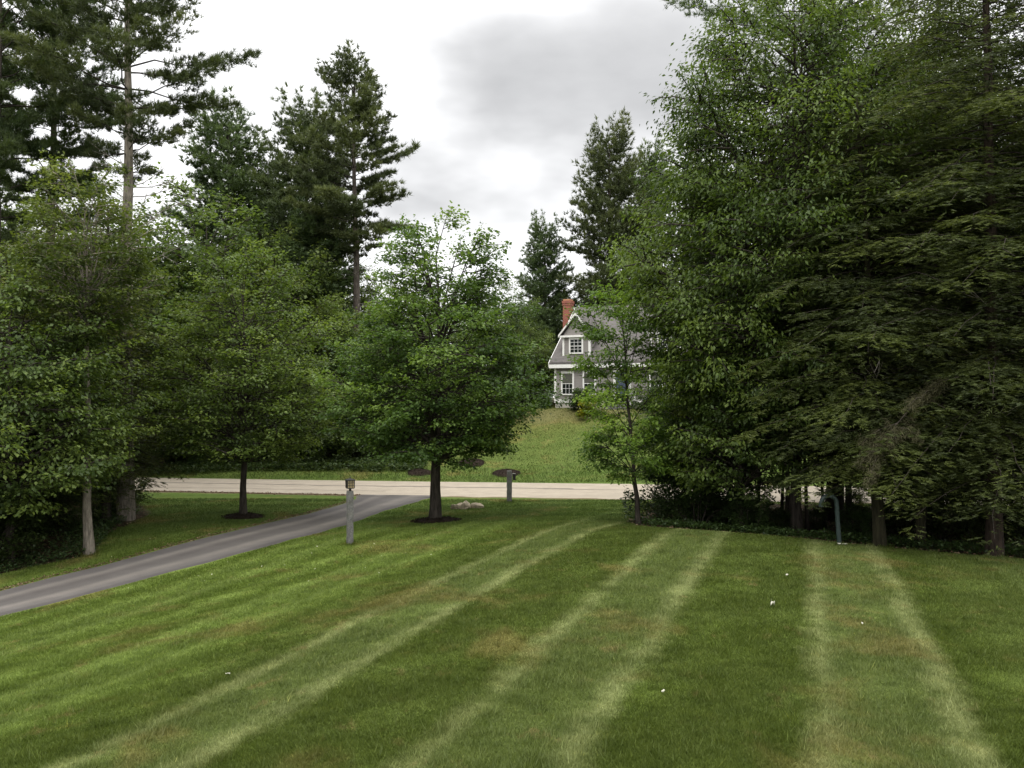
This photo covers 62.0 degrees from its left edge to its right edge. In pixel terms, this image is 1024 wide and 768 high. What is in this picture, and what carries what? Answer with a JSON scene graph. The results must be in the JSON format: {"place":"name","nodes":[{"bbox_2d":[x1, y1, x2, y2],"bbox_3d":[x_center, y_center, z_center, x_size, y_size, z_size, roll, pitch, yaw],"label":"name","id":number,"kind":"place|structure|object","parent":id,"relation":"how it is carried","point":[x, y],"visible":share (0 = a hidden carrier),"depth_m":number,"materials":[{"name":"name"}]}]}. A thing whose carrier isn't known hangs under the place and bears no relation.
{"place":"outdoors","nodes":[
{"label":"outdoors","id":0,"kind":"place"},
{"bbox_2d":[0,494,429,615],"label":"driveway","id":1,"kind":"structure","parent":0,"point":[48,591],"depth_m":24.45,"materials":[{"name":"grey asphalt"}]},
{"bbox_2d":[0,398,1023,767],"bbox_3d":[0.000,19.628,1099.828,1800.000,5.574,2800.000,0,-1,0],"label":"lawn","id":2,"kind":"structure","parent":0,"point":[540,424],"depth_m":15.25,"materials":[{"name":"green plant"}]},
{"bbox_2d":[1,32,38,237],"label":"pine tree","id":3,"kind":"object","parent":2,"relation":"on","point":[24,101],"visible":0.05,"depth_m":37.55,"materials":[{"name":"green plant"}]},
{"bbox_2d":[0,486,52,564],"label":"understorey bush","id":4,"kind":"object","parent":2,"relation":"on","point":[15,540],"visible":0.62,"depth_m":24.01,"materials":[{"name":"green plant"}]},
{"bbox_2d":[0,478,54,539],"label":"understorey bush","id":5,"kind":"object","parent":2,"relation":"on","point":[20,531],"visible":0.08,"depth_m":27.27,"materials":[{"name":"green plant"}]},
{"bbox_2d":[18,487,82,536],"bbox_3d":[-15.601,4.021,28.375,2.869,2.335,2.656,0,-1,16],"label":"understorey bush","id":6,"kind":"object","parent":2,"relation":"on","point":[55,525],"visible":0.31,"depth_m":28.28,"materials":[{"name":"green plant"}]},
{"bbox_2d":[1,221,102,406],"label":"leafy tree","id":7,"kind":"object","parent":2,"relation":"on","point":[2,250],"visible":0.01,"depth_m":35.97,"materials":[{"name":"green plant"}]},
{"bbox_2d":[0,0,106,326],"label":"pine tree","id":8,"kind":"object","parent":2,"relation":"on","point":[12,147],"visible":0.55,"depth_m":32.20,"materials":[{"name":"green plant"}]},
{"bbox_2d":[0,233,111,537],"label":"hemlock tree","id":9,"kind":"object","parent":2,"relation":"on","point":[68,506],"visible":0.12,"depth_m":27.65,"materials":[{"name":"green plant"}]},
{"bbox_2d":[0,506,142,573],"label":"weeds","id":10,"kind":"object","parent":2,"relation":"on","point":[100,532],"visible":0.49,"depth_m":26.24,"materials":[{"name":"green plant"}]},
{"bbox_2d":[0,191,150,314],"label":"woodland tree","id":11,"kind":"object","parent":2,"relation":"on","point":[61,204],"visible":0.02,"depth_m":55.19,"materials":[{"name":"green plant"}]},
{"bbox_2d":[0,0,151,311],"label":"pine tree","id":12,"kind":"object","parent":2,"relation":"on","point":[27,130],"visible":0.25,"depth_m":33.48,"materials":[{"name":"green plant"}]},
{"bbox_2d":[0,247,171,562],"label":"maple tree","id":13,"kind":"object","parent":2,"relation":"on","point":[66,469],"visible":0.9,"depth_m":23.89,"materials":[{"name":"green plant"}]},
{"bbox_2d":[0,231,174,504],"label":"leafy tree","id":14,"kind":"object","parent":2,"relation":"on","point":[136,353],"visible":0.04,"depth_m":29.71,"materials":[{"name":"green plant"}]},
{"bbox_2d":[0,148,183,554],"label":"slim tree","id":15,"kind":"object","parent":2,"relation":"on","point":[134,264],"visible":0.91,"depth_m":24.86,"materials":[{"name":"green plant"}]},
{"bbox_2d":[69,477,117,520],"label":"understorey bush","id":16,"kind":"object","parent":2,"relation":"on","point":[112,510],"visible":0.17,"depth_m":30.63,"materials":[{"name":"green plant"}]},
{"bbox_2d":[41,200,193,522],"bbox_3d":[-14.462,-0.715,30.754,6.337,11.869,5.999,0,-1,0],"label":"hemlock tree","id":17,"kind":"object","parent":2,"relation":"on","point":[145,472],"visible":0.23,"depth_m":30.33,"materials":[{"name":"green plant"}]},
{"bbox_2d":[26,213,217,427],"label":"woodland tree","id":18,"kind":"object","parent":2,"relation":"on","point":[186,254],"visible":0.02,"depth_m":51.58,"materials":[{"name":"green plant"}]},
{"bbox_2d":[91,470,152,505],"bbox_3d":[-15.830,4.059,34.348,2.500,2.198,2.700,-1,-1,31],"label":"understorey bush","id":19,"kind":"object","parent":2,"relation":"on","point":[138,497],"visible":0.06,"depth_m":34.48,"materials":[{"name":"green plant"}]},
{"bbox_2d":[0,0,264,520],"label":"pine tree","id":20,"kind":"object","parent":2,"relation":"on","point":[132,17],"visible":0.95,"depth_m":30.52,"materials":[{"name":"green plant"}]},
{"bbox_2d":[0,500,345,589],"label":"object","id":21,"kind":"object","parent":2,"relation":"on","point":[129,556],"visible":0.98,"depth_m":26.21,"materials":[{"name":"brown plant"}]},
{"bbox_2d":[113,275,236,466],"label":"leafy tree","id":22,"kind":"object","parent":2,"relation":"on","point":[151,361],"visible":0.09,"depth_m":48.49,"materials":[{"name":"green plant"}]},
{"bbox_2d":[80,236,271,442],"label":"woodland tree","id":23,"kind":"object","parent":2,"relation":"on","point":[177,289],"visible":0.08,"depth_m":49.49,"materials":[{"name":"green plant"}]},
{"bbox_2d":[157,433,222,464],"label":"roadside bush","id":24,"kind":"object","parent":2,"relation":"on","point":[193,461],"visible":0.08,"depth_m":49.72,"materials":[{"name":"green plant"}]},
{"bbox_2d":[105,161,319,422],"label":"woodland tree","id":25,"kind":"object","parent":2,"relation":"on","point":[178,233],"visible":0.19,"depth_m":51.30,"materials":[{"name":"green plant"}]},
{"bbox_2d":[150,83,292,290],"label":"pine tree","id":26,"kind":"object","parent":2,"relation":"on","point":[222,172],"visible":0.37,"depth_m":61.50,"materials":[{"name":"green plant"}]},
{"bbox_2d":[221,512,264,518],"bbox_3d":[-9.891,4.824,31.334,1.652,0.267,1.337,0,-1,0],"label":"mulch ring","id":27,"kind":"object","parent":2,"relation":"on","point":[248,515],"visible":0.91,"depth_m":31.06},
{"bbox_2d":[131,237,354,513],"bbox_3d":[-9.672,-0.189,31.531,8.900,10.801,8.074,0,-1,0],"label":"maple tree","id":28,"kind":"object","parent":27,"relation":"on","point":[271,440],"visible":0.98,"depth_m":30.23,"materials":[{"name":"green plant"}]},
{"bbox_2d":[138,239,350,443],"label":"woodland tree","id":29,"kind":"object","parent":2,"relation":"on","point":[259,290],"visible":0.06,"depth_m":50.44,"materials":[{"name":"green plant"}]},
{"bbox_2d":[143,489,362,495],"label":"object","id":30,"kind":"object","parent":2,"relation":"on","point":[203,491],"visible":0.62,"depth_m":39.71,"materials":[{"name":"grey concrete"}]},
{"bbox_2d":[237,143,288,264],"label":"pine tree","id":31,"kind":"object","parent":2,"relation":"on","point":[268,170],"visible":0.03,"depth_m":65.45,"materials":[{"name":"green plant"}]},
{"bbox_2d":[198,211,365,403],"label":"woodland tree","id":32,"kind":"object","parent":2,"relation":"on","point":[315,278],"visible":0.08,"depth_m":55.26,"materials":[{"name":"green plant"}]},
{"bbox_2d":[141,453,426,474],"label":"weeds","id":33,"kind":"object","parent":2,"relation":"on","point":[350,462],"visible":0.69,"depth_m":48.82,"materials":[{"name":"green plant"}]},
{"bbox_2d":[204,257,381,455],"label":"woodland tree","id":34,"kind":"object","parent":2,"relation":"on","point":[328,303],"visible":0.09,"depth_m":50.95,"materials":[{"name":"green plant"}]},
{"bbox_2d":[243,80,369,330],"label":"pine tree","id":35,"kind":"object","parent":2,"relation":"on","point":[303,117],"visible":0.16,"depth_m":60.11,"materials":[{"name":"green plant"}]},
{"bbox_2d":[285,428,341,462],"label":"roadside bush","id":36,"kind":"object","parent":2,"relation":"on","point":[313,457],"visible":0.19,"depth_m":49.37,"materials":[{"name":"green plant"}]},
{"bbox_2d":[260,187,371,415],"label":"pine tree","id":37,"kind":"object","parent":2,"relation":"on","point":[303,250],"visible":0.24,"depth_m":57.08,"materials":[{"name":"green plant"}]},
{"bbox_2d":[267,304,394,455],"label":"woodland tree","id":38,"kind":"object","parent":2,"relation":"on","point":[330,351],"visible":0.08,"depth_m":50.47,"materials":[{"name":"green plant"}]},
{"bbox_2d":[308,416,370,462],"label":"roadside bush","id":39,"kind":"object","parent":2,"relation":"on","point":[339,454],"visible":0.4,"depth_m":49.65,"materials":[{"name":"green plant"}]},
{"bbox_2d":[276,37,420,333],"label":"pine tree","id":40,"kind":"object","parent":2,"relation":"on","point":[364,109],"visible":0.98,"depth_m":56.27,"materials":[{"name":"green plant"}]},
{"bbox_2d":[345,476,354,543],"bbox_3d":[-4.570,3.682,24.045,0.260,2.170,0.260,0,-1,-25],"label":"lamp post","id":41,"kind":"object","parent":2,"relation":"on","point":[350,483],"visible":0.94,"depth_m":23.98,"materials":[{"name":"stone"}]},
{"bbox_2d":[334,254,394,334],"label":"woodland tree","id":42,"kind":"object","parent":2,"relation":"on","point":[365,291],"visible":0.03,"depth_m":65.38,"materials":[{"name":"green plant"}]},
{"bbox_2d":[338,414,390,459],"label":"roadside bush","id":43,"kind":"object","parent":2,"relation":"on","point":[350,451],"visible":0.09,"depth_m":50.59,"materials":[{"name":"green plant"}]},
{"bbox_2d":[303,302,429,431],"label":"woodland tree","id":44,"kind":"object","parent":2,"relation":"on","point":[341,341],"visible":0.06,"depth_m":52.12,"materials":[{"name":"green plant"}]},
{"bbox_2d":[352,271,434,377],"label":"woodland tree","id":45,"kind":"object","parent":2,"relation":"on","point":[368,295],"visible":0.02,"depth_m":67.54,"materials":[{"name":"green plant"}]},
{"bbox_2d":[407,468,430,475],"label":"mulch ring","id":46,"kind":"object","parent":2,"relation":"on","point":[419,471],"visible":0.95,"depth_m":47.78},
{"bbox_2d":[358,291,484,423],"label":"woodland tree","id":47,"kind":"object","parent":2,"relation":"on","point":[428,336],"visible":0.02,"depth_m":55.97,"materials":[{"name":"green plant"}]},
{"bbox_2d":[410,516,461,523],"bbox_3d":[-2.597,4.621,29.018,1.823,0.310,1.559,0,-1,0],"label":"mulch ring","id":48,"kind":"object","parent":2,"relation":"on","point":[443,519],"visible":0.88,"depth_m":28.68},
{"bbox_2d":[304,200,572,518],"bbox_3d":[-2.484,-0.577,28.924,9.172,11.128,8.969,0,-1,0],"label":"maple tree","id":49,"kind":"object","parent":48,"relation":"on","point":[477,422],"visible":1,"depth_m":27.75,"materials":[{"name":"green plant"}]},
{"bbox_2d":[408,282,503,395],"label":"woodland tree","id":50,"kind":"object","parent":2,"relation":"on","point":[459,324],"visible":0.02,"depth_m":63.23,"materials":[{"name":"green plant"}]},
{"bbox_2d":[140,407,789,482],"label":"grass","id":51,"kind":"structure","parent":2,"relation":"on","point":[421,478],"depth_m":48.16,"materials":[{"name":"green plant"}]},
{"bbox_2d":[458,458,484,465],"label":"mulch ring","id":52,"kind":"object","parent":2,"relation":"on","point":[480,462],"visible":0.48,"depth_m":50.23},
{"bbox_2d":[449,317,525,412],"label":"woodland tree","id":53,"kind":"object","parent":2,"relation":"on","point":[490,361],"visible":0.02,"depth_m":60.26,"materials":[{"name":"green plant"}]},
{"bbox_2d":[490,468,521,476],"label":"mulch ring","id":54,"kind":"object","parent":2,"relation":"on","point":[501,472],"visible":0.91,"depth_m":47.56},
{"bbox_2d":[465,274,554,384],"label":"woodland tree","id":55,"kind":"object","parent":2,"relation":"on","point":[521,323],"visible":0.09,"depth_m":69.89,"materials":[{"name":"green plant"}]},
{"bbox_2d":[507,471,515,501],"bbox_3d":[-0.034,4.482,36.248,0.379,1.580,0.218,0,-1,-8],"label":"address post","id":56,"kind":"object","parent":2,"relation":"on","point":[509,485],"visible":0.83,"depth_m":36.14,"materials":[{"name":"wood"}]},
{"bbox_2d":[0,499,1023,571],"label":"plants","id":57,"kind":"object","parent":2,"relation":"on","point":[626,521],"visible":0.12,"depth_m":25.80,"materials":[{"name":"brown plant"}]},
{"bbox_2d":[494,317,555,389],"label":"woodland tree","id":58,"kind":"object","parent":2,"relation":"on","point":[540,334],"visible":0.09,"depth_m":68.59,"materials":[{"name":"green plant"}]},
{"bbox_2d":[506,366,550,403],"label":"roadside bush","id":59,"kind":"object","parent":2,"relation":"on","point":[539,385],"visible":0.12,"depth_m":63.93,"materials":[{"name":"green plant"}]},
{"bbox_2d":[507,321,557,397],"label":"woodland tree","id":60,"kind":"object","parent":2,"relation":"on","point":[544,351],"visible":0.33,"depth_m":65.17,"materials":[{"name":"green plant"}]},
{"bbox_2d":[497,281,573,391],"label":"woodland tree","id":61,"kind":"object","parent":2,"relation":"on","point":[524,301],"visible":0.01,"depth_m":78.92,"materials":[{"name":"green plant"}]},
{"bbox_2d":[507,209,580,371],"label":"pine tree","id":62,"kind":"object","parent":2,"relation":"on","point":[549,284],"visible":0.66,"depth_m":75.15,"materials":[{"name":"green plant"}]},
{"bbox_2d":[534,271,614,382],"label":"woodland tree","id":63,"kind":"object","parent":2,"relation":"on","point":[579,301],"visible":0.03,"depth_m":77.53,"materials":[{"name":"green plant"}]},
{"bbox_2d":[564,385,591,410],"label":"foundation bush","id":64,"kind":"object","parent":2,"relation":"on","point":[574,405],"visible":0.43,"depth_m":59.31,"materials":[{"name":"green plant"}]},
{"bbox_2d":[575,400,598,418],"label":"flowering bush","id":65,"kind":"object","parent":2,"relation":"on","point":[581,414],"visible":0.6,"depth_m":57.86,"materials":[{"name":"green plant"}]},
{"bbox_2d":[554,106,662,306],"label":"pine tree","id":66,"kind":"object","parent":2,"relation":"on","point":[620,188],"visible":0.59,"depth_m":73.17,"materials":[{"name":"green plant"}]},
{"bbox_2d":[548,299,686,409],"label":"house","id":67,"kind":"structure","parent":2,"relation":"on","point":[569,342],"depth_m":61.45,"materials":[{"name":"grey wood"}]},
{"bbox_2d":[561,371,573,394],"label":"window","id":68,"kind":"structure","parent":67,"relation":"in","point":[567,383],"depth_m":61.49,"materials":[{"name":"white glass"}]},
{"bbox_2d":[583,371,595,394],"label":"window","id":69,"kind":"structure","parent":67,"relation":"in","point":[586,381],"depth_m":60.79,"materials":[{"name":"white glass"}]},
{"bbox_2d":[559,276,695,524],"bbox_3d":[3.729,0.556,26.772,4.524,8.376,4.322,-1,-1,41],"label":"young tree","id":70,"kind":"object","parent":2,"relation":"on","point":[633,447],"visible":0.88,"depth_m":26.52,"materials":[{"name":"green plant"}]},
{"bbox_2d":[615,128,680,303],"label":"pine tree","id":71,"kind":"object","parent":2,"relation":"on","point":[649,152],"visible":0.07,"depth_m":77.15,"materials":[{"name":"green plant"}]},
{"bbox_2d":[633,384,665,410],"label":"foundation bush","id":72,"kind":"object","parent":2,"relation":"on","point":[649,391],"visible":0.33,"depth_m":57.27,"materials":[{"name":"green plant"}]},
{"bbox_2d":[619,452,711,524],"bbox_3d":[5.054,3.480,28.020,3.036,2.840,2.815,0,-1,0],"label":"understorey bush","id":73,"kind":"object","parent":2,"relation":"on","point":[661,480],"visible":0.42,"depth_m":27.83,"materials":[{"name":"green plant"}]},
{"bbox_2d":[632,377,721,502],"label":"sapling","id":74,"kind":"object","parent":2,"relation":"on","point":[658,415],"visible":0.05,"depth_m":29.47,"materials":[{"name":"green plant"}]},
{"bbox_2d":[649,457,736,525],"bbox_3d":[5.726,3.556,27.012,2.732,2.556,2.534,0,-1,0],"label":"understorey bush","id":75,"kind":"object","parent":2,"relation":"on","point":[683,513],"visible":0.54,"depth_m":26.82,"materials":[{"name":"green plant"}]},
{"bbox_2d":[623,371,772,480],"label":"beech tree","id":76,"kind":"object","parent":2,"relation":"on","point":[640,415],"visible":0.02,"depth_m":33.14,"materials":[{"name":"green plant"}]},
{"bbox_2d":[663,441,773,531],"bbox_3d":[6.830,3.343,27.789,3.378,3.408,3.643,1,-1,-30],"label":"understorey bush","id":77,"kind":"object","parent":2,"relation":"on","point":[721,520],"visible":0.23,"depth_m":27.34,"materials":[{"name":"green plant"}]},
{"bbox_2d":[624,286,846,531],"bbox_3d":[7.169,0.675,26.143,7.382,8.297,7.316,0,-1,0],"label":"beech tree","id":78,"kind":"object","parent":2,"relation":"on","point":[698,448],"visible":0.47,"depth_m":24.57,"materials":[{"name":"green plant"}]},
{"bbox_2d":[694,314,800,516],"bbox_3d":[7.716,1.304,27.011,4.736,7.312,5.264,0,-1,0],"label":"sapling","id":79,"kind":"object","parent":2,"relation":"on","point":[748,430],"depth_m":26.71,"materials":[{"name":"green plant"}]},
{"bbox_2d":[722,484,777,533],"bbox_3d":[7.172,3.819,25.483,1.689,1.704,1.821,-1,-1,29],"label":"understorey bush","id":80,"kind":"object","parent":2,"relation":"on","point":[761,515],"visible":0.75,"depth_m":25.33,"materials":[{"name":"green plant"}]},
{"bbox_2d":[761,505,790,531],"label":"understorey bush","id":81,"kind":"object","parent":2,"relation":"on","point":[777,515],"visible":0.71,"depth_m":25.84,"materials":[{"name":"green plant"}]},
{"bbox_2d":[660,304,892,529],"bbox_3d":[8.624,0.997,26.471,8.013,7.918,7.980,0,-1,0],"label":"beech tree","id":82,"kind":"object","parent":2,"relation":"on","point":[787,499],"visible":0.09,"depth_m":24.91,"materials":[{"name":"green plant"}]},
{"bbox_2d":[597,0,1016,535],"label":"beech tree","id":83,"kind":"object","parent":2,"relation":"on","point":[712,194],"visible":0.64,"depth_m":23.84,"materials":[{"name":"green plant"}]},
{"bbox_2d":[765,330,854,534],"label":"sapling","id":84,"kind":"object","parent":2,"relation":"on","point":[807,527],"depth_m":26.40,"materials":[{"name":"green plant"}]},
{"bbox_2d":[802,505,833,531],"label":"understorey bush","id":85,"kind":"object","parent":2,"relation":"on","point":[815,512],"visible":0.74,"depth_m":27.29,"materials":[{"name":"green plant"}]},
{"bbox_2d":[632,513,1023,557],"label":"weeds","id":86,"kind":"object","parent":2,"relation":"on","point":[946,545],"visible":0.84,"depth_m":23.02,"materials":[{"name":"green plant"}]},
{"bbox_2d":[818,494,841,544],"bbox_3d":[7.906,3.413,21.149,0.596,1.383,0.170,0,-1,0],"label":"vent pipe","id":87,"kind":"object","parent":2,"relation":"on","point":[837,517],"visible":0.81,"depth_m":21.11,"materials":[{"name":"grey metal"}]},
{"bbox_2d":[662,0,1003,520],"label":"pine tree","id":88,"kind":"object","parent":2,"relation":"on","point":[830,512],"visible":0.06,"depth_m":30.27,"materials":[{"name":"green plant"}]},
{"bbox_2d":[844,489,866,509],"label":"understorey bush","id":89,"kind":"object","parent":2,"relation":"on","point":[853,496],"visible":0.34,"depth_m":33.30,"materials":[{"name":"green plant"}]},
{"bbox_2d":[767,300,967,528],"bbox_3d":[10.901,0.769,28.018,8.778,8.710,8.814,-1,-1,35],"label":"beech tree","id":90,"kind":"object","parent":2,"relation":"on","point":[848,498],"depth_m":27.87,"materials":[{"name":"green plant"}]},
{"bbox_2d":[720,0,1023,527],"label":"beech tree","id":91,"kind":"object","parent":2,"relation":"on","point":[868,13],"visible":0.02,"depth_m":27.41,"materials":[{"name":"green plant"}]},
{"bbox_2d":[728,88,1023,546],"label":"hemlock tree","id":92,"kind":"object","parent":2,"relation":"on","point":[829,469],"visible":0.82,"depth_m":20.98,"materials":[{"name":"green plant"}]},
{"bbox_2d":[853,371,964,492],"bbox_3d":[9.173,1.116,19.832,3.121,2.846,1.464,0,-1,-21],"label":"fallen bough","id":93,"kind":"object","parent":92,"relation":"hanging from","point":[933,391],"visible":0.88,"depth_m":19.57,"materials":[{"name":"green plant"}]},
{"bbox_2d":[856,480,946,537],"bbox_3d":[11.772,3.712,26.006,2.732,2.556,2.534,0,-1,-2],"label":"understorey bush","id":94,"kind":"object","parent":2,"relation":"on","point":[890,528],"visible":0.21,"depth_m":25.75,"materials":[{"name":"green plant"}]},
{"bbox_2d":[798,0,1023,558],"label":"hemlock tree","id":95,"kind":"object","parent":2,"relation":"on","point":[994,533],"visible":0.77,"depth_m":20.16,"materials":[{"name":"green plant"}]},
{"bbox_2d":[813,0,1023,535],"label":"hemlock tree","id":96,"kind":"object","parent":2,"relation":"on","point":[958,534],"visible":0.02,"depth_m":26.71,"materials":[{"name":"green plant"}]},
{"bbox_2d":[815,121,1023,548],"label":"hemlock tree","id":97,"kind":"object","parent":2,"relation":"on","point":[919,522],"visible":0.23,"depth_m":21.21,"materials":[{"name":"green plant"}]},
{"bbox_2d":[889,476,984,541],"bbox_3d":[12.767,3.692,25.323,2.534,2.556,2.732,1,-1,-32],"label":"understorey bush","id":98,"kind":"object","parent":2,"relation":"on","point":[939,532],"visible":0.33,"depth_m":24.99,"materials":[{"name":"green plant"}]},
{"bbox_2d":[894,0,1023,523],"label":"hemlock tree","id":99,"kind":"object","parent":2,"relation":"on","point":[1016,173],"visible":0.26,"depth_m":21.23,"materials":[{"name":"green plant"}]},
{"bbox_2d":[939,464,1023,544],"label":"understorey bush","id":100,"kind":"object","parent":2,"relation":"on","point":[1021,515],"visible":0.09,"depth_m":24.78,"materials":[{"name":"green plant"}]},
{"bbox_2d":[964,463,1023,543],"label":"understorey bush","id":101,"kind":"object","parent":2,"relation":"on","point":[1008,527],"visible":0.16,"depth_m":24.93,"materials":[{"name":"green plant"}]},
{"bbox_2d":[1,0,1023,397],"label":"sky","id":102,"kind":"structure","parent":0,"point":[500,98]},
{"bbox_2d":[117,477,983,504],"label":"road","id":103,"kind":"structure","parent":0,"point":[540,490],"depth_m":41.75,"materials":[{"name":"grey asphalt"}]},
{"bbox_2d":[164,482,572,488],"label":"crack seal","id":104,"kind":"object","parent":103,"relation":"on","point":[344,485],"visible":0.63,"depth_m":43.09,"materials":[{"name":"black asphalt"}]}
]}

